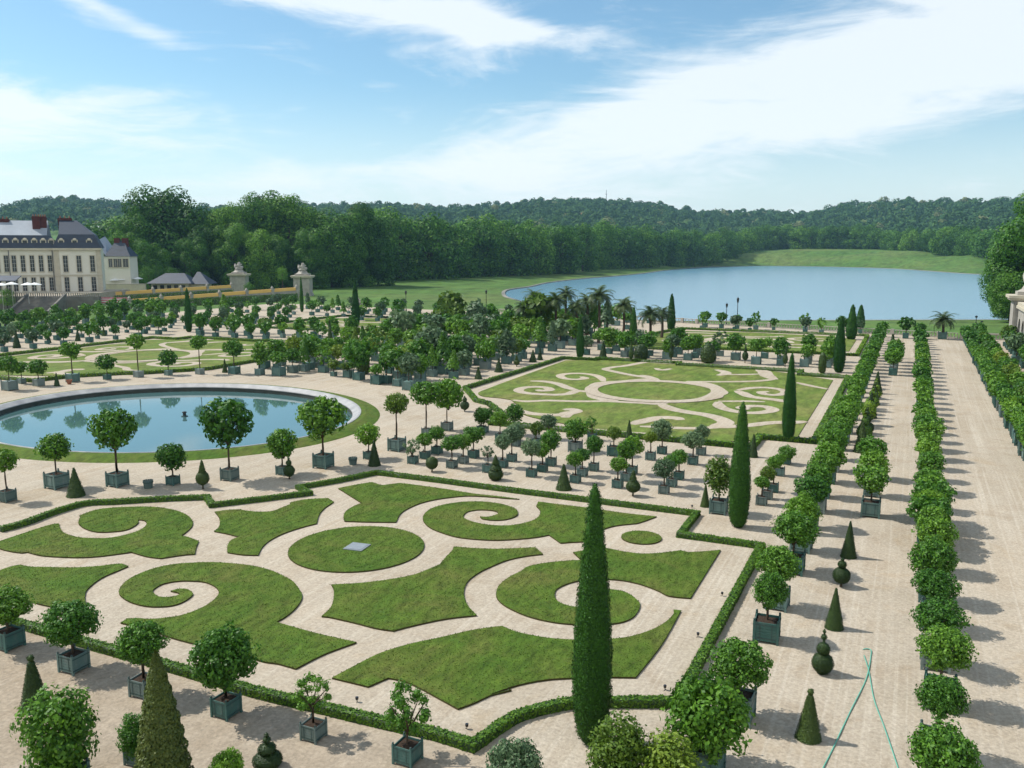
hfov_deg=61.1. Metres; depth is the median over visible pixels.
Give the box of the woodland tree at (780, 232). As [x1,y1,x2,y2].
[769,225,792,249]
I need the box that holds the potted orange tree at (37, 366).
[24,359,48,386]
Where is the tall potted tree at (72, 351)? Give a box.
[57,341,82,382]
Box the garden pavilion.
[146,272,216,288]
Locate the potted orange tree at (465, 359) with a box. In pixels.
[456,349,472,375]
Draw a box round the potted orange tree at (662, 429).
[650,418,674,454]
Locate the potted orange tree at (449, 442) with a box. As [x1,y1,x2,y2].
[440,435,463,468]
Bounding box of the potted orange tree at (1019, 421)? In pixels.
[1011,415,1023,448]
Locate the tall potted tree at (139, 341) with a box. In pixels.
[125,333,146,377]
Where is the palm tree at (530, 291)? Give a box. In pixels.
[521,289,539,298]
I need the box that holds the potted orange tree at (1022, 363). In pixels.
[1018,347,1023,368]
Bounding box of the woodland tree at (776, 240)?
[764,228,780,249]
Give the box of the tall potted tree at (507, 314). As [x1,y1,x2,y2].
[503,309,517,330]
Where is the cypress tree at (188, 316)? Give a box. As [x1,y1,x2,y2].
[184,288,192,331]
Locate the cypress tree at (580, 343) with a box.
[575,315,584,356]
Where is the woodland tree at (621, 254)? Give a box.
[603,226,627,267]
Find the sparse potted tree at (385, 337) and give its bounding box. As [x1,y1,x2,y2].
[380,332,390,343]
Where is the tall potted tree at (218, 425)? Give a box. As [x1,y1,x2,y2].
[197,396,254,481]
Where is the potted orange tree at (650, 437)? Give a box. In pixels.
[643,431,657,460]
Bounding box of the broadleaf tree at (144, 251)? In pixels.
[132,238,171,289]
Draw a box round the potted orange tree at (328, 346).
[321,338,337,359]
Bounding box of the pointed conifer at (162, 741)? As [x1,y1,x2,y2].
[133,650,194,767]
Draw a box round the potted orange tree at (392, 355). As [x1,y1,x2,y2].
[385,348,406,386]
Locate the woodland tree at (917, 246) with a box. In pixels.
[913,233,931,250]
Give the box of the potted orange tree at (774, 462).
[765,456,783,493]
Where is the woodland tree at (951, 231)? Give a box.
[934,226,959,251]
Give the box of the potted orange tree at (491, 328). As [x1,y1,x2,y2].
[484,320,499,336]
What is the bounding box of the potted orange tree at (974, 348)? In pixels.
[968,346,984,364]
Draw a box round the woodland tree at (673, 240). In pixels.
[657,230,682,266]
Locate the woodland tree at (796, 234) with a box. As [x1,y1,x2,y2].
[787,225,814,248]
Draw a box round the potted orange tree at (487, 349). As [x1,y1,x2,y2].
[474,339,497,369]
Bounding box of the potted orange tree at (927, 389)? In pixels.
[915,385,934,396]
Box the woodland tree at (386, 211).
[376,206,398,218]
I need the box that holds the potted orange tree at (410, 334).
[402,329,416,341]
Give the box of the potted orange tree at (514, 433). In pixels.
[501,426,522,462]
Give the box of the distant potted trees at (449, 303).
[0,290,1020,356]
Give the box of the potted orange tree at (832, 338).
[823,334,836,358]
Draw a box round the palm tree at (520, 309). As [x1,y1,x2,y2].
[511,299,530,317]
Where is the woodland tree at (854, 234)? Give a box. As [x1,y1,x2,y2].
[843,229,865,248]
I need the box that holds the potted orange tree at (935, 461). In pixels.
[915,451,947,470]
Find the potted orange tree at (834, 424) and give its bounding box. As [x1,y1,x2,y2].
[822,420,851,437]
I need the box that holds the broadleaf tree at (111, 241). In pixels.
[107,230,142,269]
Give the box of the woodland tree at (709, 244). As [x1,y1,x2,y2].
[698,236,713,265]
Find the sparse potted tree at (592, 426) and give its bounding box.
[587,415,597,437]
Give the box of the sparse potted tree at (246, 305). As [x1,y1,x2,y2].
[243,301,250,312]
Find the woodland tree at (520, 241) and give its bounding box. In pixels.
[497,225,537,275]
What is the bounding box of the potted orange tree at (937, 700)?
[913,670,971,739]
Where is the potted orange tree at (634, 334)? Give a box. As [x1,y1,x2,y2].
[623,330,635,352]
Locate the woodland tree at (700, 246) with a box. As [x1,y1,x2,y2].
[688,229,706,265]
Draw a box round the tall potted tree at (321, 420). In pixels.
[295,395,348,469]
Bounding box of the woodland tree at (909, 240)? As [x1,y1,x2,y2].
[897,229,920,250]
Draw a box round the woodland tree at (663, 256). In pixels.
[649,229,668,265]
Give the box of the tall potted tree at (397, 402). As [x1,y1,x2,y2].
[383,392,408,451]
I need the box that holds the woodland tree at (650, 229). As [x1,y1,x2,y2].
[640,223,663,267]
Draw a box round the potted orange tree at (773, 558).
[755,544,804,612]
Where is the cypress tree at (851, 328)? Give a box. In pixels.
[846,304,857,339]
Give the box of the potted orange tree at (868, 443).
[856,434,889,454]
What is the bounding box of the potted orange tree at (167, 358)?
[157,349,177,375]
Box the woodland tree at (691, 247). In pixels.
[675,228,700,266]
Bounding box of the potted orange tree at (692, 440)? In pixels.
[680,430,704,465]
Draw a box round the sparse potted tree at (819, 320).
[816,317,826,331]
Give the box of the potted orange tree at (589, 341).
[584,335,593,354]
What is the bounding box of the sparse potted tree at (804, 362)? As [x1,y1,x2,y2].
[799,348,809,366]
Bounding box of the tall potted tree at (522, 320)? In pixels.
[510,317,533,329]
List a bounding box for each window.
[3,255,9,272]
[5,281,10,291]
[11,255,17,272]
[13,280,19,291]
[20,255,26,272]
[22,277,27,291]
[29,255,35,271]
[31,277,37,291]
[38,255,44,271]
[40,277,45,291]
[47,255,52,271]
[49,277,54,291]
[62,255,68,272]
[64,277,70,291]
[76,255,82,272]
[77,276,83,290]
[89,255,95,272]
[91,276,96,290]
[108,258,112,267]
[113,258,117,267]
[117,258,121,267]
[122,258,128,267]
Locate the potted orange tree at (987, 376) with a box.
[983,369,1008,395]
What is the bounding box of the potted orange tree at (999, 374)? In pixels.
[990,372,1005,397]
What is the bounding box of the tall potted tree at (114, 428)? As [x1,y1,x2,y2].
[86,407,138,487]
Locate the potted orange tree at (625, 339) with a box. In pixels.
[615,330,635,356]
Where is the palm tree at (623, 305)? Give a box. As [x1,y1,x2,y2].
[611,296,636,331]
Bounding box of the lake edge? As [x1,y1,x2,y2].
[501,266,1007,320]
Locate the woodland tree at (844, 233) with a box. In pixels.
[827,224,857,248]
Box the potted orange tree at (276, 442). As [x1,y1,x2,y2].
[264,428,297,475]
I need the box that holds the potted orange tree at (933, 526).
[911,515,959,548]
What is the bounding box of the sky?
[0,0,1023,213]
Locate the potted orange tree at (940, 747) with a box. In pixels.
[906,717,983,767]
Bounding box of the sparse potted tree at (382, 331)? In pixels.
[370,327,386,351]
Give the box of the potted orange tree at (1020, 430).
[1015,426,1023,460]
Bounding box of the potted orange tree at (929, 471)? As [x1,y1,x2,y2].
[911,466,943,481]
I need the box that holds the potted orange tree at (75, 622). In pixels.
[32,599,103,675]
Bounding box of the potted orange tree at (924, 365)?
[912,362,933,373]
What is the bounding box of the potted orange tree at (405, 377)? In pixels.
[393,348,414,380]
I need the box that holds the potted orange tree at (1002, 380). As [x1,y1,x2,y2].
[985,377,1010,402]
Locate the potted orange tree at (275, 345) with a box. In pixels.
[265,338,287,366]
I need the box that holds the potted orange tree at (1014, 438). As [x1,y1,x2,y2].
[1009,412,1023,445]
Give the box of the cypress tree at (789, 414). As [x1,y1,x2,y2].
[781,353,796,438]
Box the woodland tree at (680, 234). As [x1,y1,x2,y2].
[670,227,689,265]
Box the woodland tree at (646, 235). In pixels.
[631,227,657,267]
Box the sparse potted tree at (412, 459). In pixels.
[402,438,420,464]
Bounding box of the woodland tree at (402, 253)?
[380,210,426,280]
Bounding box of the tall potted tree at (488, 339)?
[484,338,495,362]
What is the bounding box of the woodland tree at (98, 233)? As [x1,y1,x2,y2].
[85,222,116,238]
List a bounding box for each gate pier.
[227,262,250,291]
[290,263,314,295]
[1006,274,1023,329]
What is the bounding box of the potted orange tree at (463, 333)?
[460,330,473,334]
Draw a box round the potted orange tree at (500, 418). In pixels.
[489,411,508,439]
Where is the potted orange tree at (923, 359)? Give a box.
[913,357,931,367]
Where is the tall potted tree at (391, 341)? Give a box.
[385,339,395,346]
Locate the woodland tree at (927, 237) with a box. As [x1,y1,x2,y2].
[919,229,939,252]
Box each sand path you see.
[23,360,82,362]
[28,354,79,358]
[54,369,83,374]
[79,350,122,351]
[83,360,136,370]
[84,348,174,359]
[85,349,199,361]
[94,346,133,349]
[114,361,150,363]
[146,361,200,366]
[159,343,177,348]
[165,339,212,342]
[176,359,228,360]
[178,350,204,358]
[205,352,251,356]
[338,322,380,326]
[513,386,585,395]
[513,400,666,404]
[523,408,582,415]
[533,380,577,389]
[556,373,605,380]
[585,380,727,402]
[586,392,618,400]
[590,378,650,384]
[602,362,648,377]
[631,416,684,424]
[640,375,659,379]
[640,425,713,428]
[658,404,733,426]
[674,381,723,402]
[686,332,715,335]
[698,379,774,381]
[704,337,793,343]
[712,402,778,413]
[713,421,806,427]
[716,369,731,375]
[719,400,764,401]
[734,391,783,401]
[737,387,784,395]
[756,370,777,378]
[787,338,823,340]
[796,382,826,388]
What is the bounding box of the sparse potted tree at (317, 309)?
[313,299,321,311]
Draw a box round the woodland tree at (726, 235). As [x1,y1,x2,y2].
[717,226,736,261]
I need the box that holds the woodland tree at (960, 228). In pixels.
[950,224,974,254]
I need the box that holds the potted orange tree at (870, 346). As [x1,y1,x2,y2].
[863,343,880,365]
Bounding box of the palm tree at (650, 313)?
[635,305,663,336]
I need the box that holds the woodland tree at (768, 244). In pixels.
[754,224,773,250]
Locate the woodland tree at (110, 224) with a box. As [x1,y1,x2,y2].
[94,215,120,237]
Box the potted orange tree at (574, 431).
[562,417,588,451]
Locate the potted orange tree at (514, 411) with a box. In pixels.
[504,403,525,422]
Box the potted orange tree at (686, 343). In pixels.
[680,335,697,360]
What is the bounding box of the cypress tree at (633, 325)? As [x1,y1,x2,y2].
[629,307,637,344]
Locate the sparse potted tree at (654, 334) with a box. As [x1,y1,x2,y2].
[642,330,658,355]
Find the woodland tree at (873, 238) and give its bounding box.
[859,230,884,248]
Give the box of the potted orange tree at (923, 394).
[914,392,933,400]
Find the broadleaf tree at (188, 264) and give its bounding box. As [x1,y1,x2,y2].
[171,236,213,277]
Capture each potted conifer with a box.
[218,294,228,307]
[297,337,310,371]
[304,293,309,308]
[329,298,335,312]
[335,294,341,309]
[339,301,346,316]
[351,329,359,341]
[359,326,366,340]
[427,346,439,376]
[435,331,450,374]
[445,350,459,377]
[530,317,547,353]
[534,316,547,347]
[545,320,557,351]
[589,304,601,338]
[601,301,614,331]
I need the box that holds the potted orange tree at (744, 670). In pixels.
[705,636,773,728]
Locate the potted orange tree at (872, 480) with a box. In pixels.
[852,464,891,518]
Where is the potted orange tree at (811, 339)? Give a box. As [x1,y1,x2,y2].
[800,334,817,357]
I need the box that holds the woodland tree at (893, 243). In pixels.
[885,231,907,249]
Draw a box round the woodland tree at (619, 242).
[597,219,626,268]
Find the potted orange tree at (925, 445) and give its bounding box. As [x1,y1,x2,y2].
[914,437,942,470]
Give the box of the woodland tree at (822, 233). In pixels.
[813,227,835,248]
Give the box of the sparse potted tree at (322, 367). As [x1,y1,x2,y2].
[313,348,332,372]
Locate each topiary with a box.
[12,330,20,347]
[18,654,44,712]
[54,373,60,385]
[66,467,85,498]
[75,330,80,340]
[195,460,209,488]
[222,359,227,372]
[251,732,282,767]
[283,458,294,478]
[327,320,332,338]
[356,361,369,373]
[368,440,380,466]
[425,457,437,471]
[460,396,468,411]
[474,367,482,379]
[488,454,502,480]
[494,358,502,372]
[514,355,519,366]
[529,350,536,362]
[537,348,542,359]
[556,464,571,490]
[599,341,606,356]
[625,420,632,438]
[626,470,640,495]
[629,341,633,358]
[634,344,648,358]
[669,340,673,357]
[700,343,716,362]
[700,485,708,507]
[742,344,748,359]
[749,434,757,457]
[783,347,787,366]
[794,688,821,745]
[811,629,834,674]
[818,352,826,372]
[824,588,843,631]
[832,557,850,586]
[840,521,856,559]
[853,422,866,453]
[856,415,872,437]
[862,400,876,419]
[863,407,873,430]
[865,388,879,406]
[869,378,881,397]
[869,392,876,418]
[872,383,879,404]
[874,371,882,393]
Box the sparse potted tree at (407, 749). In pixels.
[383,678,431,767]
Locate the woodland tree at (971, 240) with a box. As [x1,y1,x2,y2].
[964,230,991,255]
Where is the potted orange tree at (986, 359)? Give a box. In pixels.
[979,358,995,364]
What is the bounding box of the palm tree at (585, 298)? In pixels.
[576,293,594,335]
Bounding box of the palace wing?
[0,214,105,291]
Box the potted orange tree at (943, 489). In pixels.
[909,478,957,504]
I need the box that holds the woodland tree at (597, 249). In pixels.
[578,222,603,270]
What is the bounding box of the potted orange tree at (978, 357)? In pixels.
[974,353,991,373]
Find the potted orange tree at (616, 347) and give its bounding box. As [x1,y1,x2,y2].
[612,328,621,351]
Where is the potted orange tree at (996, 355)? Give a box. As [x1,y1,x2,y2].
[992,351,1009,362]
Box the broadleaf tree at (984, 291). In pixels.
[978,263,1015,318]
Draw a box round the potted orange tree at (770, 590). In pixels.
[750,571,789,645]
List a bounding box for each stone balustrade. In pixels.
[498,309,694,323]
[695,319,957,337]
[959,333,1003,339]
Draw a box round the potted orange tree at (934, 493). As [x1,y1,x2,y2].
[911,487,950,506]
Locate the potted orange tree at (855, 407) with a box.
[832,399,862,434]
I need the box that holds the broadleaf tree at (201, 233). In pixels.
[178,224,230,285]
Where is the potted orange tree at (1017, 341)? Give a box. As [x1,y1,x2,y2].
[1005,331,1023,362]
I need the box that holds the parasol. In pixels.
[5,282,17,297]
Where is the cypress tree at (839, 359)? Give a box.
[832,317,845,372]
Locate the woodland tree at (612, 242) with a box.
[590,220,618,269]
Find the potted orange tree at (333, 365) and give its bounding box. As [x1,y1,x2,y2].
[326,358,340,376]
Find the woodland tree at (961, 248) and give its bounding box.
[953,231,974,255]
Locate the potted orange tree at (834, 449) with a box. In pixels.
[813,441,847,483]
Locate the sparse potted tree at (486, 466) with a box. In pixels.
[480,445,494,472]
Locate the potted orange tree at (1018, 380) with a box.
[1011,377,1023,389]
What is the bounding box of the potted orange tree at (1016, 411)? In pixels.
[1009,407,1023,438]
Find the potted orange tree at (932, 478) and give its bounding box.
[913,473,951,492]
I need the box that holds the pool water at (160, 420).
[0,391,351,451]
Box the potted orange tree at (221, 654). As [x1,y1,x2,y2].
[186,618,262,721]
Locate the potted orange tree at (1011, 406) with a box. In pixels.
[1006,403,1023,432]
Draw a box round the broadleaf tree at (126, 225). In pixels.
[104,206,162,261]
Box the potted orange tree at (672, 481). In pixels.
[663,454,682,487]
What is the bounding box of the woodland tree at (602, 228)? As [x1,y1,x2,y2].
[583,223,610,269]
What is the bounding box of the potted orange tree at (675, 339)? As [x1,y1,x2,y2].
[663,334,681,357]
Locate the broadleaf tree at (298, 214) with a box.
[253,193,321,286]
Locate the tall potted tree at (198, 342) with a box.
[188,335,207,374]
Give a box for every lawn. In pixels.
[0,339,268,375]
[0,506,198,558]
[0,563,127,623]
[119,562,356,669]
[214,498,333,555]
[275,318,406,332]
[288,526,423,572]
[322,546,542,631]
[332,609,680,709]
[338,482,519,522]
[423,501,656,543]
[478,360,832,441]
[496,548,720,625]
[621,531,661,544]
[633,331,856,351]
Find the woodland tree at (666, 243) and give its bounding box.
[654,230,670,264]
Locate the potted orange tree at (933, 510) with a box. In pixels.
[917,504,950,523]
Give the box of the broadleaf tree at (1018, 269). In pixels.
[984,198,1023,312]
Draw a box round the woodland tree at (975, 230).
[959,226,983,252]
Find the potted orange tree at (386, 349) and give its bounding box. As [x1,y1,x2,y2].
[377,343,398,373]
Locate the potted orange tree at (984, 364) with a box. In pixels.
[980,362,996,383]
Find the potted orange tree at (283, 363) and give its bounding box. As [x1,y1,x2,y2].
[277,346,286,365]
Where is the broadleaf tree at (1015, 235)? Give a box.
[984,191,1023,297]
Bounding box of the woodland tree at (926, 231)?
[912,229,934,250]
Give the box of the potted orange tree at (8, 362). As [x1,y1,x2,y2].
[0,354,19,390]
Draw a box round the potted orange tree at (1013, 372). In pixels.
[1007,368,1023,388]
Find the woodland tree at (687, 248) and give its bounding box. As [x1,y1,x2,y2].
[682,231,695,265]
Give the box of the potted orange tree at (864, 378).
[848,372,869,402]
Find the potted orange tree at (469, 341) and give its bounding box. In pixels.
[459,334,478,367]
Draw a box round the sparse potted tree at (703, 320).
[698,313,707,327]
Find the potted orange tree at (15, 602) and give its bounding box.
[0,583,38,653]
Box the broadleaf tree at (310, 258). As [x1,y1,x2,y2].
[289,228,332,288]
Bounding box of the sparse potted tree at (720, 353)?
[711,330,729,355]
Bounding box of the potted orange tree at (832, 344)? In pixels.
[820,342,834,365]
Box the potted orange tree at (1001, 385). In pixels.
[995,383,1010,410]
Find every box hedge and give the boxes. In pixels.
[0,335,343,382]
[0,470,765,753]
[255,314,438,334]
[462,356,850,447]
[605,327,869,355]
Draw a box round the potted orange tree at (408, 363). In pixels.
[396,351,420,389]
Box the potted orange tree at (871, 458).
[855,449,892,497]
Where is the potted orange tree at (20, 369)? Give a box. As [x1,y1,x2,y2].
[14,361,27,383]
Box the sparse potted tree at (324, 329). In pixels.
[317,323,327,339]
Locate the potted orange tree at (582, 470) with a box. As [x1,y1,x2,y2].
[575,448,591,477]
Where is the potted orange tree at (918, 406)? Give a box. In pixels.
[911,402,935,413]
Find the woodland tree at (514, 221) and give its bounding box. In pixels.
[504,219,539,274]
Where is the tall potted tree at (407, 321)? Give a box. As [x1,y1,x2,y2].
[387,309,416,345]
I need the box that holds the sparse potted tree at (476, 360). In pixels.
[473,334,487,364]
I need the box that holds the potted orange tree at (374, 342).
[366,336,379,353]
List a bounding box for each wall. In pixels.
[0,292,100,310]
[0,388,351,414]
[54,282,233,298]
[106,284,145,290]
[128,284,298,308]
[1016,302,1023,332]
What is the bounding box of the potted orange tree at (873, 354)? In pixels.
[864,350,877,372]
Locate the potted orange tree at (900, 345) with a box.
[885,341,905,365]
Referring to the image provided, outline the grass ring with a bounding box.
[0,383,379,462]
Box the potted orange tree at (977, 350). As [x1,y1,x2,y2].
[973,347,990,368]
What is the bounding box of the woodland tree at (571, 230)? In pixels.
[546,221,584,272]
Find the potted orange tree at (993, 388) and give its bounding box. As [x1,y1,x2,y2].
[990,382,1005,407]
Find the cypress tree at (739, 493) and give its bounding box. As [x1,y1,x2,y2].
[727,401,751,527]
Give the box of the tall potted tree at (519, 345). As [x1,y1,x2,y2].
[512,338,524,361]
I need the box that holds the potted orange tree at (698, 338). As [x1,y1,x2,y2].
[689,334,704,357]
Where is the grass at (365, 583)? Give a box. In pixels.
[0,482,716,707]
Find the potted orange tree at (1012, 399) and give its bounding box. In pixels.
[1000,395,1023,422]
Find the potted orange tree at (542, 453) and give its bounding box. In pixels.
[536,443,551,472]
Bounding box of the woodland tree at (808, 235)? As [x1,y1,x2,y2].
[800,225,823,248]
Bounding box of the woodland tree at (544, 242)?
[517,225,556,274]
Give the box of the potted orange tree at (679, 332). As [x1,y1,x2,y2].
[668,326,687,354]
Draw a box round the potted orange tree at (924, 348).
[915,346,929,353]
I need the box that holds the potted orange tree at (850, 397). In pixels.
[833,392,863,425]
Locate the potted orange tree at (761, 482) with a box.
[753,475,770,505]
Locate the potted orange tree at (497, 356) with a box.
[487,334,499,360]
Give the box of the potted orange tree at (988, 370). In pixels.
[981,367,1000,390]
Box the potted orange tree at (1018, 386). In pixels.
[1012,381,1023,390]
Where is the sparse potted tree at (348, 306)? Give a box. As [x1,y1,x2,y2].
[345,303,350,312]
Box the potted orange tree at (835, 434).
[818,427,849,472]
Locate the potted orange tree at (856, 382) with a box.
[845,377,866,399]
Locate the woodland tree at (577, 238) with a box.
[563,225,585,262]
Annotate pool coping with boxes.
[0,383,360,452]
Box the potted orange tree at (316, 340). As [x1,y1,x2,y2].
[307,334,321,361]
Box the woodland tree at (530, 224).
[518,218,546,268]
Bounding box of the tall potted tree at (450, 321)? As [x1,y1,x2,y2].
[443,314,461,334]
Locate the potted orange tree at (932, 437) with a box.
[915,430,942,445]
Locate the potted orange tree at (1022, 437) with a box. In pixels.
[1019,432,1023,442]
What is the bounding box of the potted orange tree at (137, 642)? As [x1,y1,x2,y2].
[110,618,170,699]
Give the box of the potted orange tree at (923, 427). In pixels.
[911,420,946,439]
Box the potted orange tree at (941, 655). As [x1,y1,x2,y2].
[914,622,978,715]
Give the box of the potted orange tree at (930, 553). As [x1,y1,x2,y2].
[907,534,961,602]
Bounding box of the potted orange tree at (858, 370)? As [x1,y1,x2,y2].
[853,368,869,389]
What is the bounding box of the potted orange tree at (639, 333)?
[634,329,645,346]
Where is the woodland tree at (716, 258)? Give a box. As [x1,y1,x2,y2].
[706,232,722,263]
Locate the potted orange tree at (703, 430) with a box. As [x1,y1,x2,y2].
[695,424,711,455]
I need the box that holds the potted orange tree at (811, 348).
[801,343,816,363]
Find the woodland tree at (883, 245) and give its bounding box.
[878,230,896,249]
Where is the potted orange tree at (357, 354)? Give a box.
[341,338,375,380]
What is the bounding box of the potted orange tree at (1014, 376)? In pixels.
[1009,371,1023,384]
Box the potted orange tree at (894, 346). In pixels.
[886,344,904,364]
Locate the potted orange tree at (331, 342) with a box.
[320,339,334,362]
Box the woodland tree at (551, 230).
[536,224,568,272]
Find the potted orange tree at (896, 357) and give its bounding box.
[882,350,903,375]
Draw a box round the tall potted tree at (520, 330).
[510,323,531,352]
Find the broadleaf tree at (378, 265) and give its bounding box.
[343,201,400,286]
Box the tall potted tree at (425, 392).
[408,381,442,433]
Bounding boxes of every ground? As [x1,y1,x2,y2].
[0,210,1023,767]
[0,289,129,304]
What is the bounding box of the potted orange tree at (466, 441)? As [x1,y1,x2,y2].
[456,434,472,464]
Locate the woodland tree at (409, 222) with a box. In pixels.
[398,215,436,265]
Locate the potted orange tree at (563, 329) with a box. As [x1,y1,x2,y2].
[553,318,571,348]
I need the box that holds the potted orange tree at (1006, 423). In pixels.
[1001,400,1021,428]
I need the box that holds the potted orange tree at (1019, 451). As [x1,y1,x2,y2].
[1014,423,1023,455]
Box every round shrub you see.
[0,288,15,308]
[139,267,155,286]
[152,265,167,279]
[162,267,176,273]
[243,282,254,290]
[277,267,287,287]
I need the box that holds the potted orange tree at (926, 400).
[916,396,935,407]
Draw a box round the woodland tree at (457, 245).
[426,215,465,276]
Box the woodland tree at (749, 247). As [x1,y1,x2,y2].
[735,228,758,252]
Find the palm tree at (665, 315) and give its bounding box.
[652,305,673,337]
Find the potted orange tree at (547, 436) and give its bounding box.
[539,429,561,466]
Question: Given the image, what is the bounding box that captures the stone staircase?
[11,294,66,314]
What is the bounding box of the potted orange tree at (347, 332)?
[338,326,357,351]
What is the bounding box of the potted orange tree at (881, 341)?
[869,337,883,343]
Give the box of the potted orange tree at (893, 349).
[884,347,903,371]
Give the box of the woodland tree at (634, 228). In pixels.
[622,225,641,265]
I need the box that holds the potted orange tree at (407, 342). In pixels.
[404,339,412,346]
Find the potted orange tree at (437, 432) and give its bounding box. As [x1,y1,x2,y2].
[427,425,445,454]
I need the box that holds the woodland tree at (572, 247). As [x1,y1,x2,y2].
[544,224,585,273]
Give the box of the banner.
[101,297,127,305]
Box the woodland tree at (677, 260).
[665,238,683,266]
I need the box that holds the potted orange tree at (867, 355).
[860,352,876,372]
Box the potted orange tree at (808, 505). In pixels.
[782,490,823,553]
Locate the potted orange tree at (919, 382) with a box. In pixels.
[912,378,933,403]
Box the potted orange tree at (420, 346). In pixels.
[406,337,435,372]
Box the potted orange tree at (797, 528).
[770,509,821,576]
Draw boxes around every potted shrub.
[5,322,17,341]
[9,682,101,767]
[22,310,30,319]
[29,307,43,326]
[35,324,44,338]
[39,307,46,323]
[48,304,62,315]
[58,317,70,335]
[77,304,91,323]
[93,307,104,323]
[93,323,102,338]
[104,299,116,317]
[108,297,118,313]
[113,309,122,325]
[115,712,141,766]
[118,299,130,319]
[145,300,155,315]
[153,297,163,312]
[156,301,166,316]
[168,311,176,324]
[172,309,177,322]
[205,304,212,316]
[217,306,228,324]
[219,303,229,320]
[223,312,235,334]
[251,341,267,375]
[293,317,305,337]
[299,337,315,369]
[325,315,339,336]
[331,324,339,337]
[344,338,357,363]
[416,353,428,383]
[438,313,450,338]
[448,335,467,370]
[466,298,487,316]
[469,313,490,344]
[485,736,544,767]
[495,328,517,363]
[509,316,517,339]
[526,314,537,342]
[567,317,577,344]
[578,314,592,338]
[585,705,657,767]
[600,326,617,353]
[612,304,622,325]
[632,727,705,767]
[661,338,673,359]
[693,333,703,354]
[703,454,731,515]
[772,336,789,365]
[821,342,834,367]
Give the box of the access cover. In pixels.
[343,542,370,550]
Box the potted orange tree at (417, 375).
[414,353,430,380]
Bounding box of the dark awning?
[0,276,20,301]
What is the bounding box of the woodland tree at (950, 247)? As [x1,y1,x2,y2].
[939,230,963,255]
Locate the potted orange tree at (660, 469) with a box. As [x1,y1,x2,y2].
[651,457,676,494]
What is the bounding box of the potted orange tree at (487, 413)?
[475,407,493,433]
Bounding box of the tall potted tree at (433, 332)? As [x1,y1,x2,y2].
[412,325,448,368]
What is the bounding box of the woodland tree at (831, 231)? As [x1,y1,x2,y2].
[814,224,839,248]
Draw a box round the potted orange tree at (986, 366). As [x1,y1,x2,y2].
[981,362,997,385]
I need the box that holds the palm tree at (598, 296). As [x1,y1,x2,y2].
[583,285,614,342]
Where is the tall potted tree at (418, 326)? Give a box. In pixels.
[415,323,427,330]
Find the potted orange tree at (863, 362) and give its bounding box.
[855,360,872,381]
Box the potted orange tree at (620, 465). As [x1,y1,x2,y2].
[609,456,629,488]
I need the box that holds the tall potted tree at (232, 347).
[221,339,245,374]
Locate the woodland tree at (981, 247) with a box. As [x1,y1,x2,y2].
[969,230,998,257]
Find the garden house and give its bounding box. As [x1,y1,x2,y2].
[99,237,138,283]
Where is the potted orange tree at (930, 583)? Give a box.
[910,568,963,629]
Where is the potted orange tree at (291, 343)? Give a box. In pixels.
[285,333,302,362]
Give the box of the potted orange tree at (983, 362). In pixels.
[977,359,998,381]
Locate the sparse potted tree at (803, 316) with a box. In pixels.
[799,313,810,328]
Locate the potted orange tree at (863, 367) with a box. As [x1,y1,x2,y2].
[857,365,872,388]
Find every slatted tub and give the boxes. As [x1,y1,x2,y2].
[143,479,152,488]
[348,456,357,464]
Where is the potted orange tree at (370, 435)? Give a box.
[354,422,380,458]
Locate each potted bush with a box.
[258,348,270,368]
[267,350,287,376]
[309,343,330,367]
[333,337,345,352]
[339,361,354,377]
[369,363,384,384]
[377,317,394,342]
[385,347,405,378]
[421,314,446,327]
[479,303,498,315]
[517,336,530,358]
[592,327,603,349]
[620,312,630,328]
[635,333,655,358]
[759,337,773,358]
[772,342,790,358]
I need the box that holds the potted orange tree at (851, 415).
[829,405,859,441]
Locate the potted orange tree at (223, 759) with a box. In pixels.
[208,746,244,767]
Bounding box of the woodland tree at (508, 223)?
[499,218,519,265]
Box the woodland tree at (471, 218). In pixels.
[451,215,488,270]
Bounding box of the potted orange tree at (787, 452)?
[778,444,796,464]
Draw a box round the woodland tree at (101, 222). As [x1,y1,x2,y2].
[82,214,120,232]
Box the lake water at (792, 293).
[505,266,1001,320]
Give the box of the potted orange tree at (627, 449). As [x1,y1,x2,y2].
[616,439,637,480]
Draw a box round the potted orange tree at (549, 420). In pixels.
[539,414,557,438]
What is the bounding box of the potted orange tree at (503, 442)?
[494,434,512,468]
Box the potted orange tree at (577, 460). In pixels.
[564,451,583,483]
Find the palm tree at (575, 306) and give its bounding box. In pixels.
[565,299,588,338]
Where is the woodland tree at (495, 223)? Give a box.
[476,213,515,275]
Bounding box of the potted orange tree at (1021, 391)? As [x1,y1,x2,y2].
[1015,386,1023,396]
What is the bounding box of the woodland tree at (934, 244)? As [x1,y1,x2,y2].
[927,226,954,254]
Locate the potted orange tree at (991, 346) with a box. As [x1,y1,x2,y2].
[986,343,1002,351]
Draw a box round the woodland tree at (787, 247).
[784,231,799,248]
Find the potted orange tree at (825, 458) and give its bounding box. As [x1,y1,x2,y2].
[807,451,839,499]
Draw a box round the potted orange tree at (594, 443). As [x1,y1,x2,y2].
[584,435,604,471]
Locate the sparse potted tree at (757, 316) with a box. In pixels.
[751,311,760,328]
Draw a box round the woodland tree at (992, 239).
[989,232,1003,251]
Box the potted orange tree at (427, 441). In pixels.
[416,432,432,459]
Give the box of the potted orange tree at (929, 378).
[916,375,933,384]
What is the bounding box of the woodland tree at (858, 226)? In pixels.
[851,223,863,247]
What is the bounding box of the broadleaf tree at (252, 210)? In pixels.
[225,190,290,284]
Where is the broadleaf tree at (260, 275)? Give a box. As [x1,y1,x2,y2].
[241,228,286,289]
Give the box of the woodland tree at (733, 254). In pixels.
[719,232,741,258]
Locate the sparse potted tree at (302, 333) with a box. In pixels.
[298,327,307,334]

